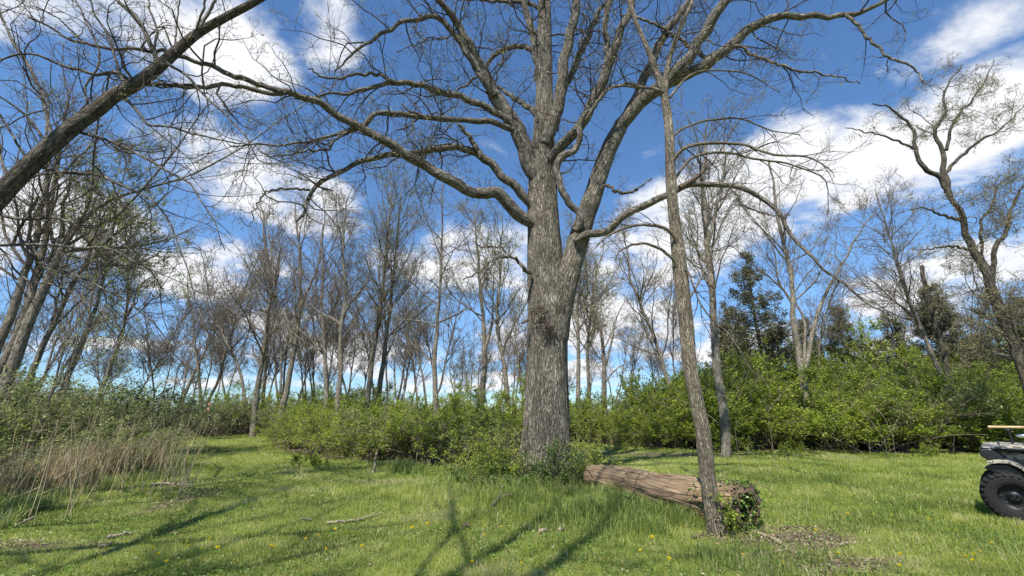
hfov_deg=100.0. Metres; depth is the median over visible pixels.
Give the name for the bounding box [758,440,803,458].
weed clump
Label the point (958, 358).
leafy shrub
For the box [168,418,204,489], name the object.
dry reed
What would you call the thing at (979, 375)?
leafy shrub
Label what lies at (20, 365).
leafy shrub
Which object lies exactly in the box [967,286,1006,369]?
cedar tree
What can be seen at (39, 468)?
dry reed
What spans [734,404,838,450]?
leafy shrub
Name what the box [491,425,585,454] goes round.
leafy shrub
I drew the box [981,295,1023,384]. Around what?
cedar tree
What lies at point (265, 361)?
thin tree
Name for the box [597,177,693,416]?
slanting tree
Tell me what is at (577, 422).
leafy shrub
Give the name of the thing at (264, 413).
leafy shrub
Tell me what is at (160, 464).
dry reed
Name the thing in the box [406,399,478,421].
leafy shrub
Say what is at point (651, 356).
thin tree
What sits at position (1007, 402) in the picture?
leafy shrub
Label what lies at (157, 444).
dry reed
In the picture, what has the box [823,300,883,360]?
thin tree
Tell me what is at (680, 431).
leafy shrub
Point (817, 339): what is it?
thin tree
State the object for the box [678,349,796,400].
leafy shrub
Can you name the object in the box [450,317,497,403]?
thin tree
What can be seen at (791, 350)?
leafy shrub
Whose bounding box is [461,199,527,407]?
bare tree
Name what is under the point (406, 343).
thin tree
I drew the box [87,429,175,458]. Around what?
leafy shrub
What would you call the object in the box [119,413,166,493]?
dry reed
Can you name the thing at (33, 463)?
dry reed
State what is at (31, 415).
leafy shrub
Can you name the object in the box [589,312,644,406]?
thin tree
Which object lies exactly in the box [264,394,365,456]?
leafy shrub
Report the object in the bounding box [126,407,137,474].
dry reed
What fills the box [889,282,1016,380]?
cedar tree
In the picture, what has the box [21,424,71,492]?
dry reed
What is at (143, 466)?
dry reed
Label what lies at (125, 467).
dry reed
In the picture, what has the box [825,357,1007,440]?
leafy shrub
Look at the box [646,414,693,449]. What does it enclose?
leafy shrub
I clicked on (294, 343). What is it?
spreading tree
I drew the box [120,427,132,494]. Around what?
dry reed
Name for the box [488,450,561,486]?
sapling
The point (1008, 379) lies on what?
leafy shrub
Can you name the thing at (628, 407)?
leafy shrub
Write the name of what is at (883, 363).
leafy shrub
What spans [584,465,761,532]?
fallen log
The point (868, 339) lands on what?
leafy shrub
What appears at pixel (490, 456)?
weed clump
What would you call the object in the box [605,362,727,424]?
leafy shrub
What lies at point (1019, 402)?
leafy shrub
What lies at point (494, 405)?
leafy shrub
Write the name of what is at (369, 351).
thin tree
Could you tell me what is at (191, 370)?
thin tree
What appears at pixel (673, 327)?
thin tree
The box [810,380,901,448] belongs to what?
leafy shrub
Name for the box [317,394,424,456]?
leafy shrub
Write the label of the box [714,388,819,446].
leafy shrub
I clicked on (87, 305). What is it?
thin tree
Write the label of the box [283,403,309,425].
leafy shrub
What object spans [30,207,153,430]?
slanting tree
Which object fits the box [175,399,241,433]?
leafy shrub
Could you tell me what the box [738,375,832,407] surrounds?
leafy shrub
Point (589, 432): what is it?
leafy shrub
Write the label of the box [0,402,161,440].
leafy shrub
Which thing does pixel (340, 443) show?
leafy shrub
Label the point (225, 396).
leafy shrub
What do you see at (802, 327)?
cedar tree
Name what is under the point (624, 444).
weed clump
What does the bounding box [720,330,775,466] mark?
bare cane
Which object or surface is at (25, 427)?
leafy shrub
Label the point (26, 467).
dry reed
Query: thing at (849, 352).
leafy shrub
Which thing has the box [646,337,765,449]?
leafy shrub
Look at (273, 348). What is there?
thin tree
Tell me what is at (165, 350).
thin tree
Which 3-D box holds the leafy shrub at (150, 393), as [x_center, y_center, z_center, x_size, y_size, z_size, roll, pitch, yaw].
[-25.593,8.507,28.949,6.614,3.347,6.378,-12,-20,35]
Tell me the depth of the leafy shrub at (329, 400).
23.28 m
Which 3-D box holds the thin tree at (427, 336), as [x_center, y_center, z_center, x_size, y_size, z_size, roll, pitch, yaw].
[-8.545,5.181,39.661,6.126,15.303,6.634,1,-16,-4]
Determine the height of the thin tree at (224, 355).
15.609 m
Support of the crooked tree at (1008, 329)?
on the ground at (276, 543)
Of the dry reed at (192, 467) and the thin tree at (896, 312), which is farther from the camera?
the thin tree at (896, 312)
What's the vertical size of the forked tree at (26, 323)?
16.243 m
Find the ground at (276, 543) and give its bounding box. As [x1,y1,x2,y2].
[0,411,1023,575]
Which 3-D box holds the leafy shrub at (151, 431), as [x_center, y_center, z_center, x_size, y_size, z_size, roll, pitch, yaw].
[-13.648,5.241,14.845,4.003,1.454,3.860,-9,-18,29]
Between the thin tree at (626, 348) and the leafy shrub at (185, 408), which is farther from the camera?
the thin tree at (626, 348)
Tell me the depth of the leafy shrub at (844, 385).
19.02 m
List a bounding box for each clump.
[289,449,330,467]
[451,469,534,492]
[459,445,508,463]
[604,436,637,449]
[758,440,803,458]
[910,442,950,456]
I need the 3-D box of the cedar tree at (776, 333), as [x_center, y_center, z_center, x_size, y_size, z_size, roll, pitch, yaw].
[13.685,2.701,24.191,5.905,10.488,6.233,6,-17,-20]
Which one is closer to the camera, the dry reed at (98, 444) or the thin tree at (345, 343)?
the dry reed at (98, 444)
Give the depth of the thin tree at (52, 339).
25.84 m
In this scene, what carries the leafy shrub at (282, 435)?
on the ground at (276, 543)
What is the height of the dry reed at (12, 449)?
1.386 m
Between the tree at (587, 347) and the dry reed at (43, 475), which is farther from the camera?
the tree at (587, 347)
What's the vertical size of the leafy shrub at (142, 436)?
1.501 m
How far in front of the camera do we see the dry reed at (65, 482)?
6.69 m
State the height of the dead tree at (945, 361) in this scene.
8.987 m
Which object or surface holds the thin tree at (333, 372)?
on the ground at (276, 543)
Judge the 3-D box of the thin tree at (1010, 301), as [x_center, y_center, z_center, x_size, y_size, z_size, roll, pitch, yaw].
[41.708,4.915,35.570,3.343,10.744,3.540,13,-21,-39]
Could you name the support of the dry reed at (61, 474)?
on the ground at (276, 543)
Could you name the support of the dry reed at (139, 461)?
on the ground at (276, 543)
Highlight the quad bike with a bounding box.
[979,428,1023,521]
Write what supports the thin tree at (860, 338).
on the ground at (276, 543)
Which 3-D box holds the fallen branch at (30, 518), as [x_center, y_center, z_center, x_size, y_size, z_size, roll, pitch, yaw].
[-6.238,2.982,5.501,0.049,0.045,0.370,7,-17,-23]
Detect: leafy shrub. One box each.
[0,362,150,447]
[0,363,125,455]
[0,390,105,444]
[0,393,164,455]
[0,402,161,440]
[0,403,188,470]
[0,410,105,460]
[0,420,107,479]
[0,433,82,484]
[1,389,97,440]
[3,361,104,421]
[10,347,214,440]
[14,419,214,470]
[27,417,170,445]
[65,384,162,420]
[72,425,190,447]
[82,374,215,445]
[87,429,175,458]
[92,388,177,413]
[128,418,181,446]
[130,386,216,433]
[150,399,235,434]
[151,389,269,436]
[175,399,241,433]
[182,379,280,433]
[226,394,274,433]
[233,390,295,407]
[246,395,323,429]
[250,400,311,431]
[251,426,277,435]
[259,387,319,416]
[260,405,331,442]
[261,422,294,445]
[263,417,325,447]
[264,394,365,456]
[264,422,323,448]
[266,407,354,448]
[275,379,364,421]
[276,396,317,419]
[277,411,389,458]
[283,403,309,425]
[285,400,355,424]
[286,383,366,420]
[298,407,371,449]
[304,384,387,414]
[311,410,441,460]
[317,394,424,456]
[322,388,506,463]
[328,394,448,459]
[341,374,410,410]
[346,387,393,406]
[354,382,432,417]
[361,395,437,418]
[369,409,475,456]
[381,388,441,429]
[386,391,452,412]
[406,370,501,452]
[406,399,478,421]
[412,413,520,463]
[428,412,482,455]
[439,387,487,417]
[442,412,518,453]
[443,418,526,482]
[450,384,523,444]
[450,398,515,412]
[462,407,522,449]
[474,380,525,448]
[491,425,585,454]
[496,397,589,445]
[508,363,575,416]
[569,394,622,442]
[569,399,589,433]
[570,417,633,440]
[571,382,621,436]
[571,390,606,417]
[577,407,639,444]
[593,425,629,442]
[604,390,636,413]
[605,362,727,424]
[605,385,752,447]
[607,376,661,407]
[610,384,662,417]
[611,364,670,411]
[615,391,649,439]
[616,405,670,444]
[616,411,687,447]
[629,395,796,449]
[630,367,727,410]
[636,387,705,445]
[643,361,799,436]
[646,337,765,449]
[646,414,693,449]
[662,336,832,451]
[662,373,753,447]
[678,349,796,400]
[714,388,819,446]
[724,337,818,381]
[729,348,828,431]
[732,391,912,451]
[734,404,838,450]
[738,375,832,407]
[744,342,885,400]
[748,352,854,446]
[763,376,886,439]
[764,374,988,452]
[768,352,942,418]
[775,397,878,446]
[789,330,868,386]
[808,351,912,392]
[809,347,849,386]
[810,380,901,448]
[815,357,913,399]
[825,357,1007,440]
[830,305,937,379]
[831,383,855,401]
[832,356,954,447]
[836,346,923,383]
[837,370,1009,453]
[840,377,945,451]
[841,340,941,388]
[852,332,940,378]
[854,350,1023,449]
[863,359,986,444]
[873,356,992,398]
[895,352,1016,384]
[906,361,1023,446]
[909,354,1018,392]
[912,397,1023,452]
[914,362,1018,407]
[915,372,1023,451]
[927,384,1022,445]
[956,358,1021,405]
[976,370,1021,406]
[985,390,1023,432]
[1012,386,1023,419]
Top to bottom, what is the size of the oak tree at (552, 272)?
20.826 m
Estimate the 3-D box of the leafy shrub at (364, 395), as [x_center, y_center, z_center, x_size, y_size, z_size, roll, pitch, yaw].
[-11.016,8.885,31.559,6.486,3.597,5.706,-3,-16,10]
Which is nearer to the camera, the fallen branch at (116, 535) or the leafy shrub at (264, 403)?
the fallen branch at (116, 535)
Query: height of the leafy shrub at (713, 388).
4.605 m
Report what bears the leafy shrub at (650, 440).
on the ground at (276, 543)
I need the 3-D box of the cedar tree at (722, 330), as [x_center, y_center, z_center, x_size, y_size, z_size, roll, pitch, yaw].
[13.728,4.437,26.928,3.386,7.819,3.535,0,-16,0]
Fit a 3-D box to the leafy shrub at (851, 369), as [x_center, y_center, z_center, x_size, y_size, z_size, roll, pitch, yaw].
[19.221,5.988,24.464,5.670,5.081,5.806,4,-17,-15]
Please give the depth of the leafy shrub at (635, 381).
23.18 m
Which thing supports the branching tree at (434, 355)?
on the ground at (276, 543)
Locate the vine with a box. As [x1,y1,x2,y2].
[704,490,742,536]
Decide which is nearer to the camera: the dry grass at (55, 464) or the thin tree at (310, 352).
the dry grass at (55, 464)
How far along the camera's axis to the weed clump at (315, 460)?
11.83 m
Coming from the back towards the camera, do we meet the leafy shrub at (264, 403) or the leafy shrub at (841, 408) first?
the leafy shrub at (264, 403)
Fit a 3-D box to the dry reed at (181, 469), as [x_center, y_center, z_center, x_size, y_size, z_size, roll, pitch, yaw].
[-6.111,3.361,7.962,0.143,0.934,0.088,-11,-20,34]
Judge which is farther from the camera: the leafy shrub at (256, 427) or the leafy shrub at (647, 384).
the leafy shrub at (647, 384)
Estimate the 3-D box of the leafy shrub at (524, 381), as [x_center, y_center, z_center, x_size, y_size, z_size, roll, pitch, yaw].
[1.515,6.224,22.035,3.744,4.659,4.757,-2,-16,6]
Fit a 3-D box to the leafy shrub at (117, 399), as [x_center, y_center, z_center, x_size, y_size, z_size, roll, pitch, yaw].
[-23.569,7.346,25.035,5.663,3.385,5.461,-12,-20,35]
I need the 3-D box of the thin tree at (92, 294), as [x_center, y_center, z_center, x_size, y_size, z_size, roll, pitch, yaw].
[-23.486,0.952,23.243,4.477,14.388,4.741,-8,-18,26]
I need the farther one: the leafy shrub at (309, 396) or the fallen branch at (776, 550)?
the leafy shrub at (309, 396)
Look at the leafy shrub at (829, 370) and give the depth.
22.90 m
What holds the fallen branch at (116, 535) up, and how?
on the ground at (276, 543)
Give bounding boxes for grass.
[0,433,178,499]
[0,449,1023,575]
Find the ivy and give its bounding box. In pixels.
[670,471,777,534]
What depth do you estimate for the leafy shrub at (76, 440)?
9.21 m
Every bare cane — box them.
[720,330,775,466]
[723,395,741,475]
[850,400,886,454]
[875,407,895,457]
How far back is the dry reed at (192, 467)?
7.62 m
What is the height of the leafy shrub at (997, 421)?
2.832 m
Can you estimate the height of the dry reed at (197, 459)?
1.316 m
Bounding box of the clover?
[0,458,1022,575]
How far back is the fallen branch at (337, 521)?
6.04 m
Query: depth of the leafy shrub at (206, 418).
28.25 m
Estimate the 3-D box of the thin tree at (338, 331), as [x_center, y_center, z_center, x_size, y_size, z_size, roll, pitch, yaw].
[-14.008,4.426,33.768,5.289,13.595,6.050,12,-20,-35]
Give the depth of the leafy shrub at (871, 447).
16.27 m
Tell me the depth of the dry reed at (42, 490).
6.10 m
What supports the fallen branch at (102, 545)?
on the ground at (276, 543)
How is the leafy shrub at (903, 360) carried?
on the ground at (276, 543)
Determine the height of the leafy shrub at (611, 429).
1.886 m
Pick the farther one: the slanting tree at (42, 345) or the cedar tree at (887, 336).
the cedar tree at (887, 336)
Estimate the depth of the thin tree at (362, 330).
38.97 m
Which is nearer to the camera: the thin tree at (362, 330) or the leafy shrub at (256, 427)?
the leafy shrub at (256, 427)
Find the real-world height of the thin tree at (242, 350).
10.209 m
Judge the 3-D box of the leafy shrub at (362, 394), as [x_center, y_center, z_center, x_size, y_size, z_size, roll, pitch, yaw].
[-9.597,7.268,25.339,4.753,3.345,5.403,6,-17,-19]
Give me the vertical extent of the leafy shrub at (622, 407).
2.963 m
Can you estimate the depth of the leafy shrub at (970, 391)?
16.17 m
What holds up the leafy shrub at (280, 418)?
on the ground at (276, 543)
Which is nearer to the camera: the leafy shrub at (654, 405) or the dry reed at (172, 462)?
the dry reed at (172, 462)
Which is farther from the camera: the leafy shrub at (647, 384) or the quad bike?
the leafy shrub at (647, 384)
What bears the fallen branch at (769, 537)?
on the ground at (276, 543)
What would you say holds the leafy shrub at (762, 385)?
on the ground at (276, 543)
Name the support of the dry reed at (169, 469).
on the ground at (276, 543)
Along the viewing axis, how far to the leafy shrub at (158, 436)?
14.01 m
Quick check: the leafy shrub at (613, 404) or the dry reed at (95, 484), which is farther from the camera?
the leafy shrub at (613, 404)
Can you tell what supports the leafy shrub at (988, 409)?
on the ground at (276, 543)
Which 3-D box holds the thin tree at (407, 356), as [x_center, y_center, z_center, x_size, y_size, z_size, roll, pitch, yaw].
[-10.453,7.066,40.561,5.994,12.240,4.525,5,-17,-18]
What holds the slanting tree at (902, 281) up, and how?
on the ground at (276, 543)
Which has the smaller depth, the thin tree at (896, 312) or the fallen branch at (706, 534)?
the fallen branch at (706, 534)
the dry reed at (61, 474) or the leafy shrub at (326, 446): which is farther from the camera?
the leafy shrub at (326, 446)
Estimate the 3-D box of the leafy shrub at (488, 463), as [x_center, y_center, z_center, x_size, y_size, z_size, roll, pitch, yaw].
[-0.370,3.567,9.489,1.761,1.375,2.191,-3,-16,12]
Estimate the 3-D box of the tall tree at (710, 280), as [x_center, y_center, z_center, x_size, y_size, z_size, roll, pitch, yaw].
[8.258,-1.329,17.245,4.639,15.367,6.108,0,-16,0]
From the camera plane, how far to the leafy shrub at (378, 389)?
25.81 m
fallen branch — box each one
[15,516,34,525]
[98,543,112,547]
[107,531,131,538]
[150,470,192,485]
[327,512,380,523]
[371,448,378,473]
[491,485,519,506]
[691,524,734,538]
[751,529,791,546]
[755,546,795,554]
[779,525,809,528]
[836,541,857,545]
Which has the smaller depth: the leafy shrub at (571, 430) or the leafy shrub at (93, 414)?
the leafy shrub at (93, 414)
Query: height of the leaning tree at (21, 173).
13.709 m
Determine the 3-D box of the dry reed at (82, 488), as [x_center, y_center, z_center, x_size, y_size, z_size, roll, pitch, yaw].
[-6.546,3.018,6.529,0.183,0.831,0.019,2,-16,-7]
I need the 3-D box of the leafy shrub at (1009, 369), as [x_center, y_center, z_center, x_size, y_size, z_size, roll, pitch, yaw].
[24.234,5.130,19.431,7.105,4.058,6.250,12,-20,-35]
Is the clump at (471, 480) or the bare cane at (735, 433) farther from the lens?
the bare cane at (735, 433)
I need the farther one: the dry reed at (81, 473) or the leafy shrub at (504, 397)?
the leafy shrub at (504, 397)
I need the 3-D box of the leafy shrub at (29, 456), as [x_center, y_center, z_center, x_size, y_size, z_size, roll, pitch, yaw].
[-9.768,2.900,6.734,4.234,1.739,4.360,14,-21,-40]
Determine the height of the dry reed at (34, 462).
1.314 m
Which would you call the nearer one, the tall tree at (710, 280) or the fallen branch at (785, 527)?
the fallen branch at (785, 527)
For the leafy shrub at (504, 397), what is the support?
on the ground at (276, 543)
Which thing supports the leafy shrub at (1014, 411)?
on the ground at (276, 543)
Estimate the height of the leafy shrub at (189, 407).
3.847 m
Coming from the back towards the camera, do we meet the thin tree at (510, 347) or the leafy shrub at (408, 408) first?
the thin tree at (510, 347)
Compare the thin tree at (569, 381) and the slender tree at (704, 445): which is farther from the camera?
the thin tree at (569, 381)
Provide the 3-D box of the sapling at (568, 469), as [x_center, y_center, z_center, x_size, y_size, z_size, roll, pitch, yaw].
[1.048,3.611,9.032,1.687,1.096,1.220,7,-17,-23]
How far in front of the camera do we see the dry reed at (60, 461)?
7.79 m
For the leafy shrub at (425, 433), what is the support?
on the ground at (276, 543)
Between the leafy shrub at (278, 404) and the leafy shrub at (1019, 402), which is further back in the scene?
the leafy shrub at (278, 404)
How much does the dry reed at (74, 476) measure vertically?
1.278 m
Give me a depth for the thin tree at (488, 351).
47.41 m
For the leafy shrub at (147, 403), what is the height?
4.160 m
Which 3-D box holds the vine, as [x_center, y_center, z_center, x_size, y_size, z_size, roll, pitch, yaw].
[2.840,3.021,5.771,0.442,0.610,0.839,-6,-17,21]
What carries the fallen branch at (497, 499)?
on the ground at (276, 543)
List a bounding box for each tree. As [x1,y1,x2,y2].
[0,0,172,376]
[0,0,327,389]
[0,0,406,410]
[0,0,946,483]
[0,25,118,354]
[0,249,131,383]
[0,295,49,383]
[3,169,215,405]
[9,255,110,403]
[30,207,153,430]
[54,122,199,413]
[54,188,154,398]
[71,315,135,386]
[76,171,211,408]
[88,309,144,394]
[117,283,212,404]
[120,283,189,403]
[139,228,302,410]
[144,234,267,432]
[146,311,203,407]
[168,316,239,398]
[181,251,280,401]
[187,292,251,394]
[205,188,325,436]
[207,321,243,409]
[215,204,312,431]
[224,328,253,392]
[227,182,373,432]
[233,254,325,400]
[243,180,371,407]
[246,297,319,391]
[248,303,301,388]
[277,292,319,393]
[283,284,327,398]
[283,285,365,400]
[300,164,388,416]
[303,271,374,394]
[304,276,369,402]
[315,335,355,385]
[331,273,389,396]
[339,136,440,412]
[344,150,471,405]
[351,306,387,394]
[356,156,485,415]
[358,273,408,407]
[377,302,431,401]
[382,271,442,406]
[387,261,451,407]
[389,295,434,407]
[390,262,494,412]
[426,182,514,410]
[437,326,470,394]
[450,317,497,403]
[454,333,477,400]
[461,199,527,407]
[475,327,498,403]
[487,277,527,408]
[487,320,523,407]
[500,309,526,403]
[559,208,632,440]
[564,201,637,407]
[568,363,581,392]
[569,0,874,536]
[570,244,635,418]
[573,336,600,387]
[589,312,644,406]
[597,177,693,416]
[620,309,650,380]
[628,315,670,379]
[645,329,677,385]
[647,81,780,456]
[653,282,679,374]
[657,328,704,373]
[698,319,724,360]
[707,249,825,391]
[707,300,759,378]
[708,307,753,347]
[711,160,927,447]
[789,259,858,382]
[792,316,825,370]
[807,320,832,365]
[820,304,868,375]
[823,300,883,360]
[824,164,967,450]
[844,51,1023,392]
[850,323,869,363]
[861,310,924,380]
[872,286,916,347]
[876,246,997,345]
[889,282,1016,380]
[899,257,970,448]
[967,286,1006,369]
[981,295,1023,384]
[995,288,1023,323]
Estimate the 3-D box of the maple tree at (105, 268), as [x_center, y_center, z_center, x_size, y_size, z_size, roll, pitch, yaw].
[-13.531,-0.669,14.027,4.624,12.286,3.710,-6,-17,21]
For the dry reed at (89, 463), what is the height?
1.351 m
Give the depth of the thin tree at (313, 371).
36.98 m
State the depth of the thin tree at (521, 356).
32.07 m
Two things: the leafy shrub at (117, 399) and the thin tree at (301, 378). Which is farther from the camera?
the thin tree at (301, 378)
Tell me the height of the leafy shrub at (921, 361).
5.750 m
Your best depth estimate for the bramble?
7.05 m
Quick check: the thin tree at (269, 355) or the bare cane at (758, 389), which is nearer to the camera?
the bare cane at (758, 389)
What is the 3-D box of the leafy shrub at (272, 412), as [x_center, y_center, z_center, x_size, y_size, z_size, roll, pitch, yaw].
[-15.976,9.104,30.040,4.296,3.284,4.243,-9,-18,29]
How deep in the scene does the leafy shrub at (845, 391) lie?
20.25 m
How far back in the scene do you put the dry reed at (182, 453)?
8.10 m
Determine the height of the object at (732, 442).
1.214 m
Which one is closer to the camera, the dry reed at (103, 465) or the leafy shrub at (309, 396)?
the dry reed at (103, 465)
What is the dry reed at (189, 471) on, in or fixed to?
on the ground at (276, 543)
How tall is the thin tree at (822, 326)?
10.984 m
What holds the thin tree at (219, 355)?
on the ground at (276, 543)
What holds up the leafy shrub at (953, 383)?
on the ground at (276, 543)
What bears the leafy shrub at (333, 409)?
on the ground at (276, 543)
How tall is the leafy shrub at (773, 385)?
3.746 m
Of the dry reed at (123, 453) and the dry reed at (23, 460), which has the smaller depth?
the dry reed at (23, 460)
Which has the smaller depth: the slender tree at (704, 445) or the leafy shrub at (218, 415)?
the slender tree at (704, 445)
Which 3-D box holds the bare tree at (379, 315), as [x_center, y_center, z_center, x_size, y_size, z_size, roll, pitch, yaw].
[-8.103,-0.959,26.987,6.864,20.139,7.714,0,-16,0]
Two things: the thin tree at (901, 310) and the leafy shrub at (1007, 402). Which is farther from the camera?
the thin tree at (901, 310)
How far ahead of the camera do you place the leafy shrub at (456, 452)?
12.78 m
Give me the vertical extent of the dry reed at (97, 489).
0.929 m
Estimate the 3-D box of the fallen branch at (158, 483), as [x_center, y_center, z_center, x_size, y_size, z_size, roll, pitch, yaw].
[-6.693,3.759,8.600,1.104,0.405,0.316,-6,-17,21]
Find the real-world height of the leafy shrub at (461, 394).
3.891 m
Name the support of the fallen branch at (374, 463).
on the ground at (276, 543)
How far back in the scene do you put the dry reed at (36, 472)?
6.48 m
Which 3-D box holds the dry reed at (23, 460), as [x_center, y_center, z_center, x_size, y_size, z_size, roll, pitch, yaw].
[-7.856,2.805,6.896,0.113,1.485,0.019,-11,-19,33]
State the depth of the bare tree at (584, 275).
23.47 m
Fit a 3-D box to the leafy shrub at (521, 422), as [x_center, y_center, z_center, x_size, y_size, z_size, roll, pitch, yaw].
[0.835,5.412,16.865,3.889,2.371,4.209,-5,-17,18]
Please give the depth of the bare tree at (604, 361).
30.00 m
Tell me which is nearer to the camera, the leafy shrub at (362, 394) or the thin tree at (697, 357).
the leafy shrub at (362, 394)
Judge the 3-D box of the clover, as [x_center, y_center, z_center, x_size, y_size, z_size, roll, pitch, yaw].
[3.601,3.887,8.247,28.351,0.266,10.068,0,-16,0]
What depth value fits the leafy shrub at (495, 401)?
23.35 m
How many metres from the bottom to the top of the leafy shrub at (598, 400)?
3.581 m
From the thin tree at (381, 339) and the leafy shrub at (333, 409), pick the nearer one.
the leafy shrub at (333, 409)
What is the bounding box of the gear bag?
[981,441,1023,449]
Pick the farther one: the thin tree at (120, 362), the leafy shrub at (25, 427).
the thin tree at (120, 362)
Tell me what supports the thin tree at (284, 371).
on the ground at (276, 543)
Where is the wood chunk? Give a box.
[537,528,548,533]
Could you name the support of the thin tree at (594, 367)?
on the ground at (276, 543)
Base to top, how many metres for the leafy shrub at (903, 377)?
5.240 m
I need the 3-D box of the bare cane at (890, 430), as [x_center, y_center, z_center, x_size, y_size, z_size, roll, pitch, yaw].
[12.628,4.825,14.484,0.127,1.713,0.512,1,-16,-4]
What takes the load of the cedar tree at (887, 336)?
on the ground at (276, 543)
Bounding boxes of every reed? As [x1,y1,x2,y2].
[2,460,94,501]
[4,438,22,493]
[5,421,18,484]
[7,416,49,491]
[8,442,44,494]
[12,425,57,496]
[13,415,36,496]
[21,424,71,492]
[23,422,61,507]
[23,432,48,496]
[27,437,51,503]
[28,421,57,517]
[31,453,135,497]
[34,452,50,520]
[45,429,86,509]
[46,430,77,488]
[50,418,72,517]
[50,444,85,509]
[58,428,96,509]
[60,441,86,496]
[64,448,81,518]
[70,432,88,505]
[70,458,94,511]
[73,437,91,504]
[77,422,103,496]
[80,457,112,508]
[85,455,112,515]
[90,411,121,490]
[90,418,102,479]
[93,435,114,495]
[100,418,129,487]
[107,416,141,487]
[117,438,132,493]
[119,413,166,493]
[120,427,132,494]
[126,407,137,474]
[126,423,155,494]
[131,444,137,491]
[133,432,157,491]
[134,421,196,496]
[146,419,191,496]
[148,416,166,471]
[148,416,174,499]
[153,434,190,498]
[161,421,189,489]
[163,435,187,498]
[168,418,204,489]
[170,413,174,497]
[172,411,194,490]
[176,427,213,498]
[177,421,216,492]
[178,448,187,493]
[180,418,237,497]
[181,443,197,494]
[185,411,213,476]
[187,446,208,497]
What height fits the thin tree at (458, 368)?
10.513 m
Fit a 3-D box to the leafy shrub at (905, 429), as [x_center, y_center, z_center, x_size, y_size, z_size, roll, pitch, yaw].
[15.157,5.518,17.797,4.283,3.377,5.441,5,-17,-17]
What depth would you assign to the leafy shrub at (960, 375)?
18.76 m
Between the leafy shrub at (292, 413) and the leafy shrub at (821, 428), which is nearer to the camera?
the leafy shrub at (821, 428)
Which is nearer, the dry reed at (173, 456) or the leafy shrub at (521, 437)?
the dry reed at (173, 456)
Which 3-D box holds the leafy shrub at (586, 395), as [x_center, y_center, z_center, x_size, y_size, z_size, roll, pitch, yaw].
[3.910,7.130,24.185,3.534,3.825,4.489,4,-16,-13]
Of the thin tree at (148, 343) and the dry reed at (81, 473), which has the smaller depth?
the dry reed at (81, 473)
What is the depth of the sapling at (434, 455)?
10.18 m
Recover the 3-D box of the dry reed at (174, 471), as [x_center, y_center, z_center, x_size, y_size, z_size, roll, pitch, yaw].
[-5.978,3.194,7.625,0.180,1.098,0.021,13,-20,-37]
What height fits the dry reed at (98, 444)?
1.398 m
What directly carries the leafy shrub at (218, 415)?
on the ground at (276, 543)
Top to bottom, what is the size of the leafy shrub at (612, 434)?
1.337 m
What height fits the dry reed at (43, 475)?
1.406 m
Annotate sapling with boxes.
[414,433,490,476]
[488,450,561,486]
[517,434,588,484]
[557,431,625,481]
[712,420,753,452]
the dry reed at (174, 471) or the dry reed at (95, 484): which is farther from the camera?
the dry reed at (174, 471)
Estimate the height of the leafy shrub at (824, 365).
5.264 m
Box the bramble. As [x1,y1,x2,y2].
[610,490,640,507]
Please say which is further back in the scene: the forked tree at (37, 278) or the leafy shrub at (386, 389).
the leafy shrub at (386, 389)
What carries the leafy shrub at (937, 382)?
on the ground at (276, 543)
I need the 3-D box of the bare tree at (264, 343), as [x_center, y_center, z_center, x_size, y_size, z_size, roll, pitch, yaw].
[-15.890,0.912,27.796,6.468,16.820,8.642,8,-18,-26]
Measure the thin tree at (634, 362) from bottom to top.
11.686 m
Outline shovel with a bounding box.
[988,426,1023,428]
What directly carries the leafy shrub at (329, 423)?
on the ground at (276, 543)
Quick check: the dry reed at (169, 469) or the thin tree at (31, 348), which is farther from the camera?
the thin tree at (31, 348)
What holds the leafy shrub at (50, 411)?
on the ground at (276, 543)
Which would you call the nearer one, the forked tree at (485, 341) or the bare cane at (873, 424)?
the bare cane at (873, 424)
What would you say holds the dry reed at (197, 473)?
on the ground at (276, 543)
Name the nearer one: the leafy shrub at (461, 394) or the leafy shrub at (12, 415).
the leafy shrub at (12, 415)
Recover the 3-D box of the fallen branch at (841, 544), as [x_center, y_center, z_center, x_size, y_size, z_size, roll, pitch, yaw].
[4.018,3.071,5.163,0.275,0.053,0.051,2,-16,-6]
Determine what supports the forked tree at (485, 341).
on the ground at (276, 543)
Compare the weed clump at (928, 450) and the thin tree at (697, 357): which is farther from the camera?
the thin tree at (697, 357)
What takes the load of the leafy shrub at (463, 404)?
on the ground at (276, 543)
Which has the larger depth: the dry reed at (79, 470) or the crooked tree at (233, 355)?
the crooked tree at (233, 355)
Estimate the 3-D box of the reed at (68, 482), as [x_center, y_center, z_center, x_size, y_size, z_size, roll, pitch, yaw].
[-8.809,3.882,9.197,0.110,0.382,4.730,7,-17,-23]
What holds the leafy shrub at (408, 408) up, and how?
on the ground at (276, 543)
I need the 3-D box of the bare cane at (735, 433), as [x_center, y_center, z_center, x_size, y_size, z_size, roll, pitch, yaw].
[5.128,3.400,9.783,0.215,1.858,0.995,-11,-19,34]
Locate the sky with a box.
[0,0,1023,410]
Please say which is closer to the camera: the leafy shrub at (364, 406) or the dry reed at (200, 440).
the dry reed at (200, 440)
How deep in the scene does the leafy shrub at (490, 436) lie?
14.88 m
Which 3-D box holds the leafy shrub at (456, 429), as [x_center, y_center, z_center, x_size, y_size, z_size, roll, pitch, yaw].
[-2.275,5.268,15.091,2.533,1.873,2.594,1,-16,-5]

